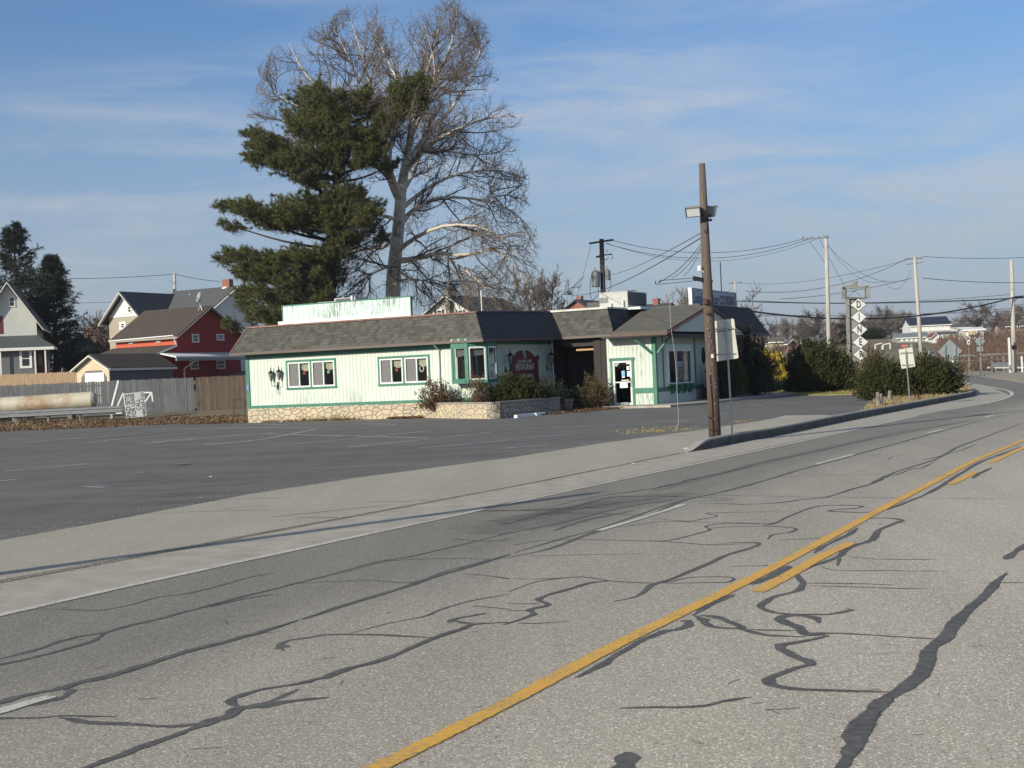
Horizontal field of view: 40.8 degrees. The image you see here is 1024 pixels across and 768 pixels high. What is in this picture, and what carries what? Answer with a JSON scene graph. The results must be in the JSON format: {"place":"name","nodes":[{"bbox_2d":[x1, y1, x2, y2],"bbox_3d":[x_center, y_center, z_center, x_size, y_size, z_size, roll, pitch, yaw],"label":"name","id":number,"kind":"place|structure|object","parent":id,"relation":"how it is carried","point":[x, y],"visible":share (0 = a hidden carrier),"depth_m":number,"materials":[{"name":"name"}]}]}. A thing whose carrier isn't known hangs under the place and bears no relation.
{"place":"outdoors","nodes":[
{"label":"outdoors","id":0,"kind":"place"},
{"bbox_2d":[0,419,768,582],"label":"apron","id":1,"kind":"object","parent":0,"point":[27,554],"visible":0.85,"depth_m":19.34,"materials":[{"name":"grey concrete"}]},
{"bbox_2d":[0,391,872,539],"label":"parking lot","id":2,"kind":"structure","parent":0,"point":[56,477],"depth_m":35.42,"materials":[{"name":"grey asphalt"}]},
{"bbox_2d":[0,414,247,431],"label":"leaf litter","id":3,"kind":"object","parent":2,"relation":"on","point":[104,423],"visible":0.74,"depth_m":72.98,"materials":[{"name":"brown plant"}]},
{"bbox_2d":[0,418,766,586],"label":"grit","id":4,"kind":"object","parent":2,"relation":"on","point":[285,496],"visible":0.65,"depth_m":18.11,"materials":[{"name":"grey gravel"}]},
{"bbox_2d":[180,406,622,424],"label":"leaf litter","id":5,"kind":"object","parent":2,"relation":"on","point":[573,409],"visible":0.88,"depth_m":62.25,"materials":[{"name":"brown plant"}]},
{"bbox_2d":[560,399,573,410],"bbox_3d":[2.505,0.944,62.813,0.700,0.520,0.700,-3,0,0],"label":"plant pot","id":6,"kind":"object","parent":2,"relation":"on","point":[567,403],"visible":0.84,"depth_m":62.57,"materials":[{"name":"grey plastic"}]},
{"bbox_2d":[0,332,1019,428],"bbox_3d":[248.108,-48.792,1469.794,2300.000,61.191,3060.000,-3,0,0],"label":"terrain","id":7,"kind":"structure","parent":0,"point":[895,348],"depth_m":101.19,"materials":[{"name":"brown plant"}]},
{"bbox_2d":[0,281,56,376],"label":"white house","id":8,"kind":"structure","parent":7,"relation":"on","point":[25,346],"depth_m":117.23,"materials":[{"name":"white"}]},
{"bbox_2d":[19,350,31,367],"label":"window","id":9,"kind":"structure","parent":8,"relation":"in","point":[25,356],"depth_m":116.20,"materials":[{"name":"white wood"}]},
{"bbox_2d":[36,350,44,373],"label":"door","id":10,"kind":"structure","parent":8,"relation":"in","point":[40,358],"depth_m":117.00,"materials":[{"name":"red paint"}]},
{"bbox_2d":[0,372,76,385],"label":"board fence","id":11,"kind":"object","parent":7,"relation":"on","point":[33,379],"visible":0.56,"depth_m":103.99,"materials":[{"name":"beige wood"}]},
{"bbox_2d":[0,220,92,372],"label":"spruce tree","id":12,"kind":"object","parent":7,"relation":"on","point":[14,236],"visible":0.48,"depth_m":131.22,"materials":[{"name":"green plant"}]},
{"bbox_2d":[0,392,97,421],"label":"tank","id":13,"kind":"object","parent":7,"relation":"on","point":[59,401],"visible":0.81,"depth_m":77.79,"materials":[{"name":"beige metal"}]},
{"bbox_2d":[0,404,123,423],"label":"guardrail","id":14,"kind":"object","parent":7,"relation":"on","point":[111,410],"visible":0.95,"depth_m":76.00,"materials":[{"name":"metal"}]},
{"bbox_2d":[23,253,109,372],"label":"spruce tree","id":15,"kind":"object","parent":7,"relation":"on","point":[50,292],"visible":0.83,"depth_m":127.32,"materials":[{"name":"green plant"}]},
{"bbox_2d":[51,328,104,372],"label":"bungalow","id":16,"kind":"object","parent":7,"relation":"on","point":[85,340],"visible":0.16,"depth_m":140.37,"materials":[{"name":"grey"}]},
{"bbox_2d":[81,309,108,351],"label":"bare tree","id":17,"kind":"object","parent":7,"relation":"on","point":[90,325],"visible":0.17,"depth_m":148.63,"materials":[{"name":"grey plant"}]},
{"bbox_2d":[0,377,196,418],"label":"board fence","id":18,"kind":"object","parent":7,"relation":"on","point":[172,402],"visible":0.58,"depth_m":81.00,"materials":[{"name":"grey wood"}]},
{"bbox_2d":[70,353,177,401],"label":"garage","id":19,"kind":"structure","parent":7,"relation":"on","point":[105,367],"depth_m":94.52,"materials":[{"name":"white"}]},
{"bbox_2d":[85,372,103,398],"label":"door","id":20,"kind":"structure","parent":19,"relation":"in","point":[89,377],"depth_m":93.51,"materials":[{"name":"white"}]},
{"bbox_2d":[0,413,247,429],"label":"weeds","id":21,"kind":"object","parent":7,"relation":"on","point":[7,423],"visible":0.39,"depth_m":73.45,"materials":[{"name":"brown plant"}]},
{"bbox_2d":[124,391,146,417],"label":"lease sign","id":22,"kind":"object","parent":7,"relation":"on","point":[135,404],"visible":1,"depth_m":76.18,"materials":[{"name":"grey"}]},
{"bbox_2d":[116,392,155,417],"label":"tube frame","id":23,"kind":"object","parent":7,"relation":"on","point":[122,395],"visible":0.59,"depth_m":77.17,"materials":[{"name":"white paint"}]},
{"bbox_2d":[66,323,264,355],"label":"brush","id":24,"kind":"object","parent":7,"relation":"on","point":[98,339],"depth_m":141.16,"materials":[{"name":"brown plant"}]},
{"bbox_2d":[101,306,245,380],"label":"red barn","id":25,"kind":"structure","parent":7,"relation":"on","point":[191,342],"depth_m":106.33,"materials":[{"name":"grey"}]},
{"bbox_2d":[98,279,255,349],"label":"farmhouse","id":26,"kind":"object","parent":7,"relation":"on","point":[125,309],"visible":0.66,"depth_m":123.00,"materials":[{"name":"wood"}]},
{"bbox_2d":[196,375,246,410],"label":"board fence","id":27,"kind":"object","parent":7,"relation":"on","point":[217,384],"visible":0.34,"depth_m":81.10,"materials":[{"name":"brown wood"}]},
{"bbox_2d":[208,67,437,334],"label":"pine tree","id":28,"kind":"object","parent":7,"relation":"on","point":[323,123],"visible":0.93,"depth_m":87.27,"materials":[{"name":"green plant"}]},
{"bbox_2d":[246,0,539,313],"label":"sycamore tree","id":29,"kind":"object","parent":7,"relation":"on","point":[398,190],"visible":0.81,"depth_m":93.53,"materials":[{"name":"grey plant"}]},
{"bbox_2d":[421,289,520,314],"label":"white house","id":30,"kind":"structure","parent":7,"relation":"on","point":[457,306],"depth_m":134.38,"materials":[{"name":"white"}]},
{"bbox_2d":[422,397,560,418],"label":"planter wall","id":31,"kind":"structure","parent":7,"relation":"on","point":[486,410],"depth_m":57.13,"materials":[{"name":"stone"}]},
{"bbox_2d":[412,375,463,411],"bbox_3d":[-3.212,0.388,59.615,2.299,1.608,1.409,-3,0,0],"label":"azalea bush","id":32,"kind":"object","parent":31,"relation":"in","point":[433,398],"visible":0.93,"depth_m":59.48,"materials":[{"name":"brown plant"}]},
{"bbox_2d":[462,366,488,401],"bbox_3d":[-1.547,0.129,57.935,1.250,1.819,1.231,-3,0,0],"label":"azalea bush","id":33,"kind":"object","parent":31,"relation":"in","point":[476,395],"visible":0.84,"depth_m":57.92,"materials":[{"name":"brown plant"}]},
{"bbox_2d":[483,371,555,401],"bbox_3d":[0.094,0.186,59.198,3.293,1.711,3.038,-2,0,35],"label":"yew bush","id":34,"kind":"object","parent":31,"relation":"in","point":[515,388],"visible":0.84,"depth_m":58.52,"materials":[{"name":"green plant"}]},
{"bbox_2d":[528,374,578,402],"bbox_3d":[1.402,0.312,61.665,3.266,1.718,2.788,-3,0,0],"label":"yew bush","id":35,"kind":"object","parent":31,"relation":"in","point":[558,393],"visible":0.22,"depth_m":61.42,"materials":[{"name":"green plant"}]},
{"bbox_2d":[229,304,769,422],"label":"restaurant","id":36,"kind":"structure","parent":7,"relation":"on","point":[377,368],"depth_m":63.64,"materials":[{"name":"white wood"}]},
{"bbox_2d":[286,358,336,389],"bbox_3d":[-9.282,-0.459,63.781,2.840,1.380,0.175,-2,0,27],"label":"window","id":37,"kind":"structure","parent":36,"relation":"in","point":[316,367],"depth_m":63.70,"materials":[{"name":"white paint"}]},
{"bbox_2d":[278,296,412,324],"bbox_3d":[-7.880,-3.384,64.742,7.470,1.050,0.360,-2,0,27],"label":"roof screen","id":38,"kind":"object","parent":36,"relation":"on","point":[351,309],"visible":0.88,"depth_m":64.51,"materials":[{"name":"white paint"}]},
{"bbox_2d":[377,354,430,385],"bbox_3d":[-4.812,-0.606,61.507,2.750,1.330,0.175,-2,0,27],"label":"window","id":39,"kind":"structure","parent":36,"relation":"in","point":[409,364],"depth_m":61.41,"materials":[{"name":"white paint"}]},
{"bbox_2d":[450,338,497,383],"bbox_3d":[-1.656,-1.053,60.049,1.515,2.027,1.556,-2,0,27],"label":"bay window","id":40,"kind":"structure","parent":36,"relation":"in","point":[466,353],"depth_m":59.68,"materials":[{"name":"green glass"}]},
{"bbox_2d":[510,350,538,382],"bbox_3d":[0.606,-0.766,63.731,0.109,1.590,2.940,-2,0,27],"label":"restaurant sign","id":41,"kind":"object","parent":36,"relation":"attached to","point":[527,362],"visible":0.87,"depth_m":63.77,"materials":[{"name":"red"}]},
{"bbox_2d":[577,362,594,404],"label":"entrance door","id":42,"kind":"structure","parent":36,"relation":"in","point":[588,367],"depth_m":67.80,"materials":[{"name":"black metal"}]},
{"bbox_2d":[587,291,653,309],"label":"air conditioner","id":43,"kind":"object","parent":36,"relation":"on","point":[630,300],"visible":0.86,"depth_m":68.78,"materials":[{"name":"grey metal"}]},
{"bbox_2d":[612,360,632,404],"bbox_3d":[5.144,-0.049,63.882,0.940,2.060,0.172,-2,0,27],"label":"door","id":44,"kind":"structure","parent":36,"relation":"in","point":[629,373],"depth_m":63.89,"materials":[{"name":"white paint"}]},
{"bbox_2d":[665,344,697,393],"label":"picture window","id":45,"kind":"structure","parent":36,"relation":"in","point":[672,370],"depth_m":66.18,"materials":[{"name":"white paint"}]},
{"bbox_2d":[688,288,736,306],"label":"roof sign","id":46,"kind":"object","parent":36,"relation":"on","point":[720,298],"visible":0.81,"depth_m":74.81,"materials":[{"name":"white paint"}]},
{"bbox_2d":[511,275,559,310],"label":"bare tree","id":47,"kind":"object","parent":7,"relation":"on","point":[538,298],"visible":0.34,"depth_m":164.07,"materials":[{"name":"brown plant"}]},
{"bbox_2d":[513,265,583,310],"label":"bare tree","id":48,"kind":"object","parent":7,"relation":"on","point":[551,294],"visible":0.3,"depth_m":174.86,"materials":[{"name":"brown plant"}]},
{"bbox_2d":[562,296,598,309],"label":"brick house","id":49,"kind":"structure","parent":7,"relation":"on","point":[580,302],"depth_m":144.38,"materials":[{"name":"brick"}]},
{"bbox_2d":[574,370,616,407],"bbox_3d":[3.883,0.279,63.343,2.009,1.858,1.879,-3,0,-27],"label":"entrance bush","id":50,"kind":"object","parent":7,"relation":"on","point":[596,397],"visible":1,"depth_m":63.12,"materials":[{"name":"brown plant"}]},
{"bbox_2d":[589,239,613,299],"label":"utility pole","id":51,"kind":"object","parent":7,"relation":"on","point":[600,277],"visible":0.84,"depth_m":99.78,"materials":[{"name":"brown wood"}]},
{"bbox_2d":[647,298,683,378],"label":"dark roof house","id":52,"kind":"structure","parent":7,"relation":"on","point":[656,303],"depth_m":152.58,"materials":[{"name":"red brick"}]},
{"bbox_2d":[660,286,690,377],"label":"bare tree","id":53,"kind":"object","parent":7,"relation":"on","point":[684,301],"visible":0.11,"depth_m":169.06,"materials":[{"name":"brown plant"}]},
{"bbox_2d":[614,419,756,433],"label":"dry grass","id":54,"kind":"structure","parent":7,"relation":"on","point":[652,430],"depth_m":38.21,"materials":[{"name":"brown plant"}]},
{"bbox_2d":[702,360,733,398],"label":"arborvitae","id":55,"kind":"object","parent":7,"relation":"on","point":[723,386],"visible":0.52,"depth_m":67.95,"materials":[{"name":"green plant"}]},
{"bbox_2d":[724,340,749,397],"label":"arborvitae","id":56,"kind":"object","parent":7,"relation":"on","point":[739,381],"visible":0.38,"depth_m":69.79,"materials":[{"name":"green plant"}]},
{"bbox_2d":[733,323,784,394],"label":"arborvitae","id":57,"kind":"object","parent":7,"relation":"on","point":[760,369],"visible":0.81,"depth_m":72.36,"materials":[{"name":"green plant"}]},
{"bbox_2d":[734,282,784,352],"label":"bare tree","id":58,"kind":"object","parent":7,"relation":"on","point":[752,305],"visible":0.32,"depth_m":104.14,"materials":[{"name":"brown plant"}]},
{"bbox_2d":[752,319,786,342],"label":"bare tree","id":59,"kind":"object","parent":7,"relation":"on","point":[779,326],"visible":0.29,"depth_m":229.62,"materials":[{"name":"brown plant"}]},
{"bbox_2d":[766,338,784,357],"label":"house","id":60,"kind":"structure","parent":7,"relation":"on","point":[769,341],"depth_m":199.97,"materials":[{"name":"white"}]},
{"bbox_2d":[776,316,798,338],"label":"bare tree","id":61,"kind":"object","parent":7,"relation":"on","point":[786,329],"visible":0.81,"depth_m":259.19,"materials":[{"name":"brown plant"}]},
{"bbox_2d":[782,323,813,341],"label":"bare tree","id":62,"kind":"object","parent":7,"relation":"on","point":[799,331],"visible":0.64,"depth_m":239.59,"materials":[{"name":"brown plant"}]},
{"bbox_2d":[792,307,835,341],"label":"bare tree","id":63,"kind":"object","parent":7,"relation":"on","point":[813,330],"visible":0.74,"depth_m":249.54,"materials":[{"name":"brown plant"}]},
{"bbox_2d":[819,319,845,343],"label":"bare tree","id":64,"kind":"object","parent":7,"relation":"on","point":[835,331],"visible":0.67,"depth_m":229.12,"materials":[{"name":"brown plant"}]},
{"bbox_2d":[819,323,846,344],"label":"spruce tree","id":65,"kind":"object","parent":7,"relation":"on","point":[844,340],"visible":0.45,"depth_m":238.80,"materials":[{"name":"green plant"}]},
{"bbox_2d":[863,312,888,329],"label":"bare tree","id":66,"kind":"object","parent":7,"relation":"on","point":[879,315],"visible":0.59,"depth_m":319.25,"materials":[{"name":"brown plant"}]},
{"bbox_2d":[861,327,892,338],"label":"spruce tree","id":67,"kind":"object","parent":7,"relation":"on","point":[874,333],"visible":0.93,"depth_m":258.44,"materials":[{"name":"green plant"}]},
{"bbox_2d":[864,304,906,332],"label":"bare tree","id":68,"kind":"object","parent":7,"relation":"on","point":[887,309],"visible":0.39,"depth_m":329.19,"materials":[{"name":"brown plant"}]},
{"bbox_2d":[888,309,911,333],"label":"bare tree","id":69,"kind":"object","parent":7,"relation":"on","point":[897,324],"visible":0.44,"depth_m":349.70,"materials":[{"name":"brown plant"}]},
{"bbox_2d":[889,332,928,342],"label":"poultry shed","id":70,"kind":"structure","parent":7,"relation":"on","point":[904,337],"depth_m":234.97,"materials":[{"name":"grey metal"}]},
{"bbox_2d":[906,257,923,360],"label":"utility pole","id":71,"kind":"object","parent":7,"relation":"on","point":[919,328],"visible":0.84,"depth_m":114.85,"materials":[{"name":"grey wood"}]},
{"bbox_2d":[901,316,952,333],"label":"white barn","id":72,"kind":"structure","parent":7,"relation":"on","point":[934,324],"depth_m":260.11,"materials":[{"name":"white paint"}]},
{"bbox_2d":[938,339,961,368],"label":"diamond sign","id":73,"kind":"object","parent":7,"relation":"on","point":[951,348],"visible":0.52,"depth_m":108.00,"materials":[{"name":"grey metal"}]},
{"bbox_2d":[956,327,986,339],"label":"building","id":74,"kind":"structure","parent":7,"relation":"on","point":[967,330],"depth_m":214.90,"materials":[{"name":"white"}]},
{"bbox_2d":[952,299,998,327],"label":"bare tree","id":75,"kind":"object","parent":7,"relation":"on","point":[969,323],"visible":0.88,"depth_m":249.60,"materials":[{"name":"brown plant"}]},
{"bbox_2d":[935,323,1023,371],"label":"brush","id":76,"kind":"object","parent":7,"relation":"on","point":[994,344],"visible":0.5,"depth_m":178.32,"materials":[{"name":"brown plant"}]},
{"bbox_2d":[956,352,1023,371],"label":"rail fence","id":77,"kind":"object","parent":7,"relation":"on","point":[992,359],"visible":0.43,"depth_m":133.98,"materials":[{"name":"grey wood"}]},
{"bbox_2d":[979,308,1009,327],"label":"bare tree","id":78,"kind":"object","parent":7,"relation":"on","point":[996,315],"visible":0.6,"depth_m":299.37,"materials":[{"name":"brown plant"}]},
{"bbox_2d":[991,323,1023,335],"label":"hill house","id":79,"kind":"structure","parent":7,"relation":"on","point":[1008,325],"depth_m":243.07,"materials":[{"name":"white"}]},
{"bbox_2d":[992,362,1023,371],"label":"guardrail","id":80,"kind":"object","parent":7,"relation":"on","point":[995,364],"visible":0.65,"depth_m":128.00,"materials":[{"name":"metal"}]},
{"bbox_2d":[1001,302,1023,323],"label":"bare tree","id":81,"kind":"object","parent":7,"relation":"on","point":[1017,311],"visible":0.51,"depth_m":309.63,"materials":[{"name":"brown plant"}]},
{"bbox_2d":[0,370,1023,767],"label":"road","id":82,"kind":"structure","parent":0,"point":[846,594],"depth_m":9.32,"materials":[{"name":"grey asphalt"}]},
{"bbox_2d":[681,383,974,451],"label":"kerb","id":83,"kind":"structure","parent":82,"relation":"on","point":[718,441],"depth_m":35.26,"materials":[{"name":"concrete"}]},
{"bbox_2d":[957,371,1023,380],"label":"traffic island","id":84,"kind":"structure","parent":82,"relation":"on","point":[1018,375],"depth_m":109.97,"materials":[{"name":"concrete"}]},
{"bbox_2d":[1010,260,1022,371],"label":"utility pole","id":85,"kind":"object","parent":84,"relation":"on","point":[1013,341],"visible":0.88,"depth_m":116.83,"materials":[{"name":"grey wood"}]},
{"bbox_2d":[737,297,1023,303],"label":"overhead wire","id":86,"kind":"object","parent":85,"relation":"attached to","point":[881,302],"visible":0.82,"depth_m":126.56,"materials":[{"name":"grey"}]},
{"bbox_2d":[753,297,1014,318],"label":"overhead wire","id":87,"kind":"object","parent":85,"relation":"attached to","point":[884,317],"visible":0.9,"depth_m":106.00,"materials":[{"name":"grey"}]},
{"bbox_2d":[755,307,1023,315],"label":"overhead wire","id":88,"kind":"object","parent":85,"relation":"attached to","point":[894,314],"visible":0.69,"depth_m":118.64,"materials":[{"name":"grey"}]},
{"bbox_2d":[0,0,1023,341],"label":"sky","id":89,"kind":"structure","parent":0,"point":[892,131],"materials":[{"name":"blue"}]},
{"bbox_2d":[599,392,795,408],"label":"walkway","id":90,"kind":"structure","parent":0,"point":[704,401],"depth_m":64.14,"materials":[{"name":"concrete"}]},
{"bbox_2d":[721,415,832,434],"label":"pavement","id":91,"kind":"structure","parent":0,"point":[782,420],"depth_m":39.00,"materials":[{"name":"grey concrete"}]},
{"bbox_2d":[655,163,720,437],"bbox_3d":[3.961,-1.777,30.100,1.473,6.102,0.696,-3,0,-21],"label":"light pole","id":92,"kind":"object","parent":91,"relation":"on","point":[703,211],"visible":0.98,"depth_m":30.11,"materials":[{"name":"brown wood"}]},
{"bbox_2d":[567,238,700,294],"bbox_3d":[4.270,-5.167,68.571,0.028,3.001,72.802,-3,0,0],"label":"overhead wire","id":93,"kind":"object","parent":92,"relation":"attached to","point":[648,268],"visible":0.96,"depth_m":43.69,"materials":[{"name":"grey"}]},
{"bbox_2d":[715,319,737,432],"bbox_3d":[4.778,-0.121,30.570,0.566,2.653,0.059,-3,0,0],"label":"road sign","id":94,"kind":"object","parent":91,"relation":"on","point":[726,346],"visible":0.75,"depth_m":30.59,"materials":[{"name":"metal"}]},
{"bbox_2d":[778,386,858,395],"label":"lawn","id":95,"kind":"structure","parent":0,"point":[818,394],"depth_m":71.02,"materials":[{"name":"plant"}]},
{"bbox_2d":[760,343,784,368],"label":"golden cypress","id":96,"kind":"object","parent":95,"relation":"on","point":[775,355],"visible":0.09,"depth_m":90.05,"materials":[{"name":"yellow plant"}]},
{"bbox_2d":[774,356,787,380],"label":"golden cypress","id":97,"kind":"object","parent":95,"relation":"on","point":[784,372],"visible":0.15,"depth_m":87.66,"materials":[{"name":"yellow plant"}]},
{"bbox_2d":[802,235,830,350],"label":"utility pole","id":98,"kind":"object","parent":95,"relation":"on","point":[827,292],"visible":0.84,"depth_m":99.85,"materials":[{"name":"grey wood"}]},
{"bbox_2d":[778,331,861,391],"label":"yew hedge","id":99,"kind":"object","parent":95,"relation":"on","point":[814,368],"visible":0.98,"depth_m":76.48,"materials":[{"name":"green plant"}]},
{"bbox_2d":[841,281,869,377],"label":"diner pylon","id":100,"kind":"object","parent":95,"relation":"on","point":[855,328],"visible":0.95,"depth_m":87.97,"materials":[{"name":"metal"}]},
{"bbox_2d":[860,385,974,409],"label":"grass island","id":101,"kind":"structure","parent":0,"point":[891,402],"depth_m":51.77,"materials":[{"name":"plant"}]},
{"bbox_2d":[853,341,891,388],"bbox_3d":[16.544,-0.548,62.777,2.077,2.815,2.306,-3,0,-27],"label":"yew hedge","id":102,"kind":"object","parent":101,"relation":"on","point":[876,353],"visible":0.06,"depth_m":62.69,"materials":[{"name":"green plant"}]},
{"bbox_2d":[849,354,924,400],"bbox_3d":[15.702,-0.182,57.922,3.139,2.261,3.030,-3,0,0],"label":"yew hedge","id":103,"kind":"object","parent":101,"relation":"on","point":[883,377],"visible":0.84,"depth_m":57.20,"materials":[{"name":"green plant"}]},
{"bbox_2d":[899,347,914,401],"bbox_3d":[14.108,-0.301,49.002,0.566,1.998,0.059,-3,0,0],"label":"road sign","id":104,"kind":"object","parent":101,"relation":"on","point":[906,356],"visible":0.98,"depth_m":49.02,"materials":[{"name":"metal"}]},
{"bbox_2d":[905,345,972,394],"bbox_3d":[17.651,-0.246,58.425,3.679,2.933,3.620,-3,0,-31],"label":"yew hedge","id":105,"kind":"object","parent":101,"relation":"on","point":[938,374],"visible":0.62,"depth_m":57.50,"materials":[{"name":"green plant"}]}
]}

